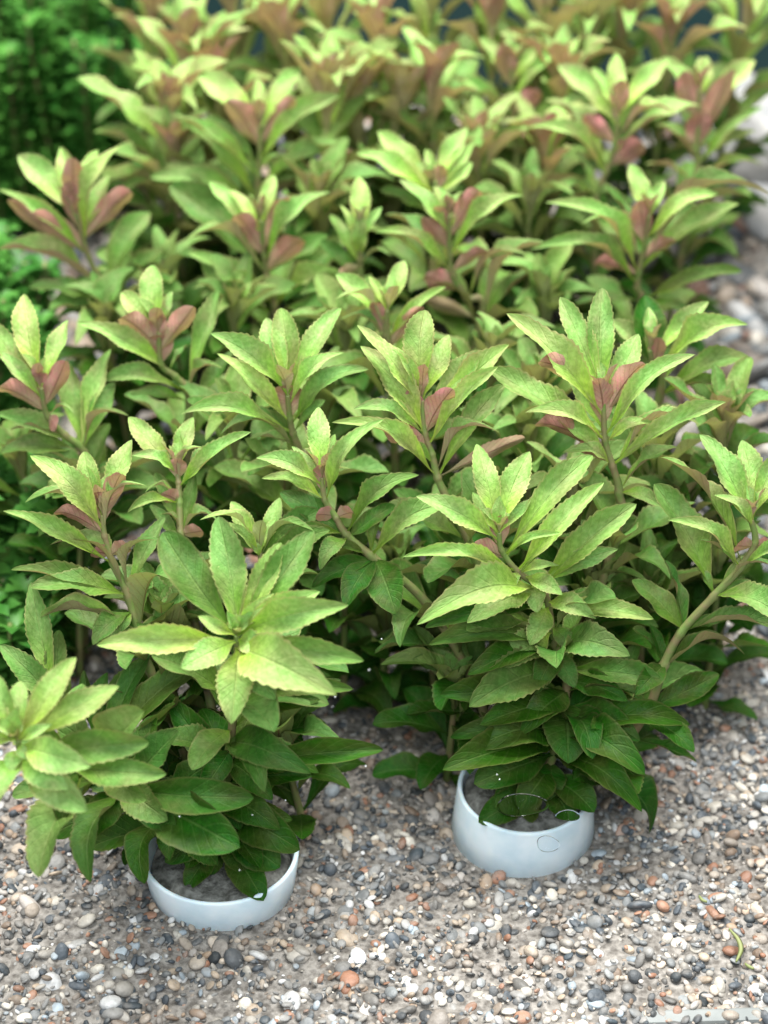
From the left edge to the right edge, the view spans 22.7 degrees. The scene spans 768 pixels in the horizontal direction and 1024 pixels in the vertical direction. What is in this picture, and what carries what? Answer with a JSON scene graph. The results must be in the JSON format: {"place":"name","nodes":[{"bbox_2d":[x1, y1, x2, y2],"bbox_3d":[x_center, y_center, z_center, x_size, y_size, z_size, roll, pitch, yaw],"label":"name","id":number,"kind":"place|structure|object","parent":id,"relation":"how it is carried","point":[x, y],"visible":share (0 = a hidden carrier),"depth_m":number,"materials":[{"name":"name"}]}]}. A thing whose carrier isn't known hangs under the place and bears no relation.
{"place":"outdoors","nodes":[
{"label":"outdoors","id":0,"kind":"place"},
{"bbox_2d":[0,73,767,1023],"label":"ground","id":1,"kind":"structure","parent":0,"point":[426,925],"depth_m":0.49,"materials":[{"name":"grey gravel"}]},
{"bbox_2d":[0,220,64,432],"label":"bushy plant","id":2,"kind":"object","parent":1,"relation":"on","point":[14,287],"visible":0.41,"depth_m":0.66,"materials":[{"name":"green plant"}]},
{"bbox_2d":[0,557,75,699],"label":"bushy plant","id":3,"kind":"object","parent":1,"relation":"on","point":[12,617],"visible":0.43,"depth_m":0.55,"materials":[{"name":"green plant"}]},
{"bbox_2d":[0,412,79,562],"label":"stem plant","id":4,"kind":"object","parent":1,"relation":"on","point":[23,464],"visible":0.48,"depth_m":0.56,"materials":[{"name":"green plant"}]},
{"bbox_2d":[0,452,88,652],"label":"bushy plant","id":5,"kind":"object","parent":1,"relation":"on","point":[11,525],"visible":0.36,"depth_m":0.56,"materials":[{"name":"green plant"}]},
{"bbox_2d":[8,423,155,677],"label":"stem plant","id":6,"kind":"object","parent":1,"relation":"on","point":[95,444],"visible":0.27,"depth_m":0.55,"materials":[{"name":"green plant"}]},
{"bbox_2d":[0,294,170,659],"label":"stem plant","id":7,"kind":"object","parent":1,"relation":"on","point":[86,403],"visible":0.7,"depth_m":0.53,"materials":[{"name":"green plant"}]},
{"bbox_2d":[0,0,171,235],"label":"bushy plant","id":8,"kind":"object","parent":1,"relation":"on","point":[51,103],"visible":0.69,"depth_m":0.76,"materials":[{"name":"green plant"}]},
{"bbox_2d":[0,145,183,452],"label":"stem plant","id":9,"kind":"object","parent":1,"relation":"on","point":[67,182],"visible":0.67,"depth_m":0.60,"materials":[{"name":"green plant"}]},
{"bbox_2d":[57,267,189,493],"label":"stem plant","id":10,"kind":"object","parent":1,"relation":"on","point":[103,291],"visible":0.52,"depth_m":0.60,"materials":[{"name":"green plant"}]},
{"bbox_2d":[90,0,209,236],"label":"stem plant","id":11,"kind":"object","parent":1,"relation":"on","point":[149,9],"visible":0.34,"depth_m":0.71,"materials":[{"name":"green plant"}]},
{"bbox_2d":[78,50,232,373],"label":"stem plant","id":12,"kind":"object","parent":1,"relation":"on","point":[175,85],"visible":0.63,"depth_m":0.65,"materials":[{"name":"green plant"}]},
{"bbox_2d":[97,225,218,437],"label":"stem plant","id":13,"kind":"object","parent":1,"relation":"on","point":[167,259],"visible":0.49,"depth_m":0.62,"materials":[{"name":"green plant"}]},
{"bbox_2d":[76,265,249,566],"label":"stem plant","id":14,"kind":"object","parent":1,"relation":"on","point":[143,327],"visible":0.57,"depth_m":0.54,"materials":[{"name":"green plant"}]},
{"bbox_2d":[103,561,228,765],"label":"stem plant","id":15,"kind":"object","parent":1,"relation":"on","point":[161,584],"visible":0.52,"depth_m":0.50,"materials":[{"name":"green plant"}]},
{"bbox_2d":[112,0,244,305],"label":"stem plant","id":16,"kind":"object","parent":1,"relation":"on","point":[186,24],"visible":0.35,"depth_m":0.67,"materials":[{"name":"green plant"}]},
{"bbox_2d":[115,96,254,357],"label":"stem plant","id":17,"kind":"object","parent":1,"relation":"on","point":[175,133],"visible":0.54,"depth_m":0.65,"materials":[{"name":"green plant"}]},
{"bbox_2d":[151,155,241,331],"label":"stem plant","id":18,"kind":"object","parent":1,"relation":"on","point":[167,219],"visible":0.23,"depth_m":0.67,"materials":[{"name":"green plant"}]},
{"bbox_2d":[131,11,300,277],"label":"stem plant","id":19,"kind":"object","parent":1,"relation":"on","point":[221,44],"visible":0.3,"depth_m":0.67,"materials":[{"name":"green plant"}]},
{"bbox_2d":[147,836,298,930],"bbox_3d":[-0.042,0.093,0.497,0.040,0.014,0.040,0,34,0],"label":"plant cup","id":20,"kind":"object","parent":1,"relation":"on","point":[218,901],"visible":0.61,"depth_m":0.48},
{"bbox_2d":[0,582,198,864],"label":"stem plant","id":21,"kind":"object","parent":20,"relation":"in","point":[147,696],"visible":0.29,"depth_m":0.48,"materials":[{"name":"green plant"}]},
{"bbox_2d":[4,440,227,780],"bbox_3d":[-0.060,0.034,0.487,0.065,0.102,0.042,19,38,27],"label":"stem plant","id":22,"kind":"object","parent":20,"relation":"in","point":[87,492],"visible":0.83,"depth_m":0.47,"materials":[{"name":"green plant"}]},
{"bbox_2d":[0,657,253,883],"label":"stem plant","id":23,"kind":"object","parent":20,"relation":"in","point":[114,759],"visible":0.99,"depth_m":0.44,"materials":[{"name":"green plant"}]},
{"bbox_2d":[101,417,301,776],"bbox_3d":[-0.050,0.029,0.501,0.042,0.096,0.063,-13,35,-19],"label":"stem plant","id":24,"kind":"object","parent":20,"relation":"in","point":[183,508],"visible":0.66,"depth_m":0.50,"materials":[{"name":"green plant"}]},
{"bbox_2d":[97,517,382,900],"bbox_3d":[-0.031,0.051,0.463,0.058,0.099,0.046,14,36,20],"label":"stem plant","id":25,"kind":"object","parent":20,"relation":"in","point":[261,677],"visible":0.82,"depth_m":0.45,"materials":[{"name":"green plant"}]},
{"bbox_2d":[176,498,348,787],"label":"stem plant","id":26,"kind":"object","parent":20,"relation":"in","point":[269,528],"visible":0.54,"depth_m":0.48,"materials":[{"name":"green plant"}]},
{"bbox_2d":[158,0,301,260],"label":"stem plant","id":27,"kind":"object","parent":1,"relation":"on","point":[244,43],"visible":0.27,"depth_m":0.70,"materials":[{"name":"green plant"}]},
{"bbox_2d":[165,357,300,616],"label":"stem plant","id":28,"kind":"object","parent":1,"relation":"on","point":[215,490],"visible":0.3,"depth_m":0.54,"materials":[{"name":"green plant"}]},
{"bbox_2d":[171,251,297,508],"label":"stem plant","id":29,"kind":"object","parent":1,"relation":"on","point":[235,310],"visible":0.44,"depth_m":0.60,"materials":[{"name":"green plant"}]},
{"bbox_2d":[150,67,351,372],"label":"stem plant","id":30,"kind":"object","parent":1,"relation":"on","point":[280,110],"visible":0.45,"depth_m":0.64,"materials":[{"name":"green plant"}]},
{"bbox_2d":[169,175,343,415],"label":"stem plant","id":31,"kind":"object","parent":1,"relation":"on","point":[225,214],"visible":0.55,"depth_m":0.60,"materials":[{"name":"green plant"}]},
{"bbox_2d":[205,420,338,622],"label":"stem plant","id":32,"kind":"object","parent":1,"relation":"on","point":[252,500],"visible":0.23,"depth_m":0.54,"materials":[{"name":"green plant"}]},
{"bbox_2d":[182,308,388,644],"bbox_3d":[-0.025,0.004,0.531,0.042,0.123,0.046,28,42,36],"label":"stem plant","id":33,"kind":"object","parent":1,"relation":"on","point":[282,357],"visible":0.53,"depth_m":0.51,"materials":[{"name":"green plant"}]},
{"bbox_2d":[226,0,348,306],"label":"stem plant","id":34,"kind":"object","parent":1,"relation":"on","point":[277,16],"visible":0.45,"depth_m":0.69,"materials":[{"name":"green plant"}]},
{"bbox_2d":[271,678,367,838],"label":"stem plant","id":35,"kind":"object","parent":1,"relation":"on","point":[301,824],"visible":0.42,"depth_m":0.50,"materials":[{"name":"green plant"}]},
{"bbox_2d":[268,346,378,568],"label":"stem plant","id":36,"kind":"object","parent":1,"relation":"on","point":[331,406],"visible":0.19,"depth_m":0.55,"materials":[{"name":"green plant"}]},
{"bbox_2d":[256,0,391,209],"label":"stem plant","id":37,"kind":"object","parent":1,"relation":"on","point":[322,12],"visible":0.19,"depth_m":0.70,"materials":[{"name":"green plant"}]},
{"bbox_2d":[256,32,399,350],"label":"stem plant","id":38,"kind":"object","parent":1,"relation":"on","point":[326,71],"visible":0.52,"depth_m":0.65,"materials":[{"name":"green plant"}]},
{"bbox_2d":[264,137,393,351],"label":"stem plant","id":39,"kind":"object","parent":1,"relation":"on","point":[325,169],"visible":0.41,"depth_m":0.63,"materials":[{"name":"green plant"}]},
{"bbox_2d":[280,273,384,508],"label":"stem plant","id":40,"kind":"object","parent":1,"relation":"on","point":[329,289],"visible":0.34,"depth_m":0.58,"materials":[{"name":"green plant"}]},
{"bbox_2d":[299,500,407,711],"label":"stem plant","id":41,"kind":"object","parent":1,"relation":"on","point":[375,693],"visible":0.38,"depth_m":0.54,"materials":[{"name":"green plant"}]},
{"bbox_2d":[278,35,446,324],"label":"stem plant","id":42,"kind":"object","parent":1,"relation":"on","point":[368,75],"visible":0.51,"depth_m":0.67,"materials":[{"name":"green plant"}]},
{"bbox_2d":[293,177,432,473],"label":"stem plant","id":43,"kind":"object","parent":1,"relation":"on","point":[360,221],"visible":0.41,"depth_m":0.59,"materials":[{"name":"green plant"}]},
{"bbox_2d":[302,0,423,272],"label":"stem plant","id":44,"kind":"object","parent":1,"relation":"on","point":[374,18],"visible":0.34,"depth_m":0.67,"materials":[{"name":"green plant"}]},
{"bbox_2d":[309,261,452,556],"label":"stem plant","id":45,"kind":"object","parent":1,"relation":"on","point":[377,313],"visible":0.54,"depth_m":0.55,"materials":[{"name":"green plant"}]},
{"bbox_2d":[333,594,430,713],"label":"stem plant","id":46,"kind":"object","parent":1,"relation":"on","point":[378,621],"visible":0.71,"depth_m":0.54,"materials":[{"name":"green plant"}]},
{"bbox_2d":[313,41,467,330],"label":"stem plant","id":47,"kind":"object","parent":1,"relation":"on","point":[405,91],"visible":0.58,"depth_m":0.67,"materials":[{"name":"green plant"}]},
{"bbox_2d":[338,521,448,671],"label":"stem plant","id":48,"kind":"object","parent":1,"relation":"on","point":[398,543],"visible":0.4,"depth_m":0.53,"materials":[{"name":"green plant"}]},
{"bbox_2d":[360,590,441,703],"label":"stem plant","id":49,"kind":"object","parent":1,"relation":"on","point":[435,632],"visible":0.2,"depth_m":0.54,"materials":[{"name":"green plant"}]},
{"bbox_2d":[74,0,767,96],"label":"tank wall","id":50,"kind":"structure","parent":1,"relation":"on","point":[700,16],"depth_m":0.88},
{"bbox_2d":[356,128,490,475],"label":"stem plant","id":51,"kind":"object","parent":1,"relation":"on","point":[402,158],"visible":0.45,"depth_m":0.61,"materials":[{"name":"green plant"}]},
{"bbox_2d":[372,626,487,793],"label":"stem plant","id":52,"kind":"object","parent":1,"relation":"on","point":[424,770],"visible":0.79,"depth_m":0.51,"materials":[{"name":"green plant"}]},
{"bbox_2d":[367,27,500,330],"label":"stem plant","id":53,"kind":"object","parent":1,"relation":"on","point":[443,64],"visible":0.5,"depth_m":0.66,"materials":[{"name":"green plant"}]},
{"bbox_2d":[366,0,508,244],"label":"stem plant","id":54,"kind":"object","parent":1,"relation":"on","point":[425,24],"visible":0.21,"depth_m":0.69,"materials":[{"name":"green plant"}]},
{"bbox_2d":[389,466,517,700],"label":"stem plant","id":55,"kind":"object","parent":1,"relation":"on","point":[411,677],"visible":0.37,"depth_m":0.54,"materials":[{"name":"green plant"}]},
{"bbox_2d":[374,180,561,475],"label":"stem plant","id":56,"kind":"object","parent":1,"relation":"on","point":[472,206],"visible":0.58,"depth_m":0.59,"materials":[{"name":"green plant"}]},
{"bbox_2d":[426,93,547,358],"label":"stem plant","id":57,"kind":"object","parent":1,"relation":"on","point":[482,156],"visible":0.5,"depth_m":0.65,"materials":[{"name":"green plant"}]},
{"bbox_2d":[420,311,554,571],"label":"stem plant","id":58,"kind":"object","parent":1,"relation":"on","point":[494,332],"visible":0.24,"depth_m":0.56,"materials":[{"name":"green plant"}]},
{"bbox_2d":[426,0,552,268],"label":"stem plant","id":59,"kind":"object","parent":1,"relation":"on","point":[488,14],"visible":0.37,"depth_m":0.68,"materials":[{"name":"green plant"}]},
{"bbox_2d":[460,395,576,641],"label":"stem plant","id":60,"kind":"object","parent":1,"relation":"on","point":[520,420],"visible":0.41,"depth_m":0.54,"materials":[{"name":"green plant"}]},
{"bbox_2d":[450,31,589,324],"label":"stem plant","id":61,"kind":"object","parent":1,"relation":"on","point":[531,64],"visible":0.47,"depth_m":0.67,"materials":[{"name":"green plant"}]},
{"bbox_2d":[451,752,593,877],"bbox_3d":[0.038,0.080,0.513,0.039,0.018,0.038,0,36,0],"label":"plant cup","id":62,"kind":"object","parent":1,"relation":"on","point":[511,849],"visible":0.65,"depth_m":0.50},
{"bbox_2d":[257,407,496,773],"bbox_3d":[0.006,0.025,0.495,0.077,0.102,0.045,0,33,0],"label":"stem plant","id":63,"kind":"object","parent":62,"relation":"in","point":[388,586],"visible":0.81,"depth_m":0.48,"materials":[{"name":"green plant"}]},
{"bbox_2d":[331,310,561,710],"bbox_3d":[0.023,0.009,0.503,0.060,0.119,0.045,27,42,35],"label":"stem plant","id":64,"kind":"object","parent":62,"relation":"in","point":[415,369],"visible":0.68,"depth_m":0.49,"materials":[{"name":"green plant"}]},
{"bbox_2d":[497,793,548,816],"bbox_3d":[0.034,0.072,0.470,0.013,0.006,0.002,0,0,0],"label":"water drop","id":65,"kind":"object","parent":62,"relation":"in","point":[518,804],"visible":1,"depth_m":0.47,"materials":[{"name":"white"}]},
{"bbox_2d":[403,444,689,825],"bbox_3d":[0.042,0.034,0.486,0.074,0.097,0.051,0,33,0],"label":"stem plant","id":66,"kind":"object","parent":62,"relation":"in","point":[524,724],"visible":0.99,"depth_m":0.48,"materials":[{"name":"green plant"}]},
{"bbox_2d":[537,836,559,851],"bbox_3d":[0.040,0.082,0.470,0.006,0.004,0.001,0,-1,0],"label":"water drop","id":67,"kind":"object","parent":62,"relation":"on","point":[547,844],"visible":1,"depth_m":0.47,"materials":[{"name":"white"}]},
{"bbox_2d":[555,810,579,820],"bbox_3d":[0.045,0.075,0.470,0.006,0.003,0.001,0,-2,0],"label":"water drop","id":68,"kind":"object","parent":62,"relation":"on","point":[569,815],"visible":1,"depth_m":0.47,"materials":[{"name":"white"}]},
{"bbox_2d":[470,147,591,338],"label":"stem plant","id":69,"kind":"object","parent":1,"relation":"on","point":[530,186],"visible":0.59,"depth_m":0.64,"materials":[{"name":"green plant"}]},
{"bbox_2d":[469,244,596,385],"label":"stem plant","id":70,"kind":"object","parent":1,"relation":"on","point":[547,276],"visible":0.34,"depth_m":0.60,"materials":[{"name":"green plant"}]},
{"bbox_2d":[468,335,609,563],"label":"stem plant","id":71,"kind":"object","parent":1,"relation":"on","point":[523,355],"visible":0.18,"depth_m":0.55,"materials":[{"name":"green plant"}]},
{"bbox_2d":[478,96,627,340],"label":"stem plant","id":72,"kind":"object","parent":1,"relation":"on","point":[557,160],"visible":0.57,"depth_m":0.66,"materials":[{"name":"green plant"}]},
{"bbox_2d":[494,0,612,236],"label":"stem plant","id":73,"kind":"object","parent":1,"relation":"on","point":[549,18],"visible":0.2,"depth_m":0.70,"materials":[{"name":"green plant"}]},
{"bbox_2d":[485,20,626,295],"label":"stem plant","id":74,"kind":"object","parent":1,"relation":"on","point":[547,82],"visible":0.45,"depth_m":0.67,"materials":[{"name":"green plant"}]},
{"bbox_2d":[505,440,650,680],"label":"stem plant","id":75,"kind":"object","parent":1,"relation":"on","point":[549,553],"visible":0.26,"depth_m":0.51,"materials":[{"name":"green plant"}]},
{"bbox_2d":[527,0,646,248],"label":"stem plant","id":76,"kind":"object","parent":1,"relation":"on","point":[591,19],"visible":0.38,"depth_m":0.70,"materials":[{"name":"green plant"}]},
{"bbox_2d":[521,519,658,691],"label":"stem plant","id":77,"kind":"object","parent":1,"relation":"on","point":[609,623],"visible":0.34,"depth_m":0.51,"materials":[{"name":"green plant"}]},
{"bbox_2d":[492,288,724,687],"bbox_3d":[0.059,0.006,0.506,0.056,0.122,0.049,-10,34,-15],"label":"stem plant","id":78,"kind":"object","parent":1,"relation":"on","point":[578,358],"visible":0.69,"depth_m":0.49,"materials":[{"name":"green plant"}]},
{"bbox_2d":[528,54,698,354],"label":"stem plant","id":79,"kind":"object","parent":1,"relation":"on","point":[600,90],"visible":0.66,"depth_m":0.63,"materials":[{"name":"green plant"}]},
{"bbox_2d":[562,0,685,281],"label":"stem plant","id":80,"kind":"object","parent":1,"relation":"on","point":[625,14],"visible":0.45,"depth_m":0.71,"materials":[{"name":"green plant"}]},
{"bbox_2d":[570,645,702,777],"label":"stem plant","id":81,"kind":"object","parent":1,"relation":"on","point":[676,670],"visible":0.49,"depth_m":0.51,"materials":[{"name":"green plant"}]},
{"bbox_2d":[531,164,767,480],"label":"stem plant","id":82,"kind":"object","parent":1,"relation":"on","point":[680,215],"visible":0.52,"depth_m":0.59,"materials":[{"name":"green plant"}]},
{"bbox_2d":[592,391,722,648],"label":"stem plant","id":83,"kind":"object","parent":1,"relation":"on","point":[646,403],"visible":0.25,"depth_m":0.53,"materials":[{"name":"green plant"}]},
{"bbox_2d":[586,295,748,578],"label":"stem plant","id":84,"kind":"object","parent":1,"relation":"on","point":[689,324],"visible":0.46,"depth_m":0.53,"materials":[{"name":"green plant"}]},
{"bbox_2d":[607,529,727,664],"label":"stem plant","id":85,"kind":"object","parent":1,"relation":"on","point":[659,577],"visible":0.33,"depth_m":0.52,"materials":[{"name":"green plant"}]},
{"bbox_2d":[573,434,767,832],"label":"stem plant","id":86,"kind":"object","parent":1,"relation":"on","point":[743,475],"visible":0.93,"depth_m":0.48,"materials":[{"name":"green plant"}]},
{"bbox_2d":[598,0,747,300],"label":"stem plant","id":87,"kind":"object","parent":1,"relation":"on","point":[675,16],"visible":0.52,"depth_m":0.70,"materials":[{"name":"green plant"}]},
{"bbox_2d":[616,449,737,663],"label":"stem plant","id":88,"kind":"object","parent":1,"relation":"on","point":[675,476],"visible":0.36,"depth_m":0.53,"materials":[{"name":"green plant"}]},
{"bbox_2d":[616,56,761,352],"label":"stem plant","id":89,"kind":"object","parent":1,"relation":"on","point":[700,119],"visible":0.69,"depth_m":0.66,"materials":[{"name":"green plant"}]},
{"bbox_2d":[698,895,706,902],"bbox_3d":[0.081,0.099,0.486,0.002,0.001,0.002,0,33,0],"label":"leaf sliver","id":90,"kind":"object","parent":1,"relation":"on","point":[702,899],"visible":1,"depth_m":0.49,"materials":[{"name":"plant"}]},
{"bbox_2d":[641,1007,767,1023],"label":"tank rim","id":91,"kind":"object","parent":1,"relation":"on","point":[715,1017],"visible":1,"depth_m":0.46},
{"bbox_2d":[647,517,767,719],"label":"stem plant","id":92,"kind":"object","parent":1,"relation":"on","point":[751,646],"visible":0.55,"depth_m":0.55,"materials":[{"name":"green plant"}]},
{"bbox_2d":[662,0,767,260],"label":"stem plant","id":93,"kind":"object","parent":1,"relation":"on","point":[735,44],"visible":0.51,"depth_m":0.72,"materials":[{"name":"green plant"}]},
{"bbox_2d":[664,357,767,663],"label":"stem plant","id":94,"kind":"object","parent":1,"relation":"on","point":[724,427],"visible":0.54,"depth_m":0.53,"materials":[{"name":"green plant"}]},
{"bbox_2d":[675,73,767,195],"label":"stone","id":95,"kind":"object","parent":1,"relation":"on","point":[750,171],"visible":0.12,"depth_m":0.79,"materials":[{"name":"grey stone"}]},
{"bbox_2d":[729,928,743,962],"bbox_3d":[0.087,0.107,0.473,0.003,0.001,0.011,0,33,0],"label":"leaf sliver","id":96,"kind":"object","parent":1,"relation":"on","point":[740,945],"visible":1,"depth_m":0.47,"materials":[{"name":"plant"}]},
{"bbox_2d":[745,963,753,969],"bbox_3d":[0.089,0.111,0.467,0.002,0.001,0.002,0,33,0],"label":"leaf sliver","id":97,"kind":"object","parent":1,"relation":"on","point":[749,966],"visible":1,"depth_m":0.47,"materials":[{"name":"plant"}]},
{"bbox_2d":[737,182,767,243],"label":"stone","id":98,"kind":"object","parent":1,"relation":"on","point":[755,222],"visible":0.54,"depth_m":0.77,"materials":[{"name":"grey stone"}]}
]}

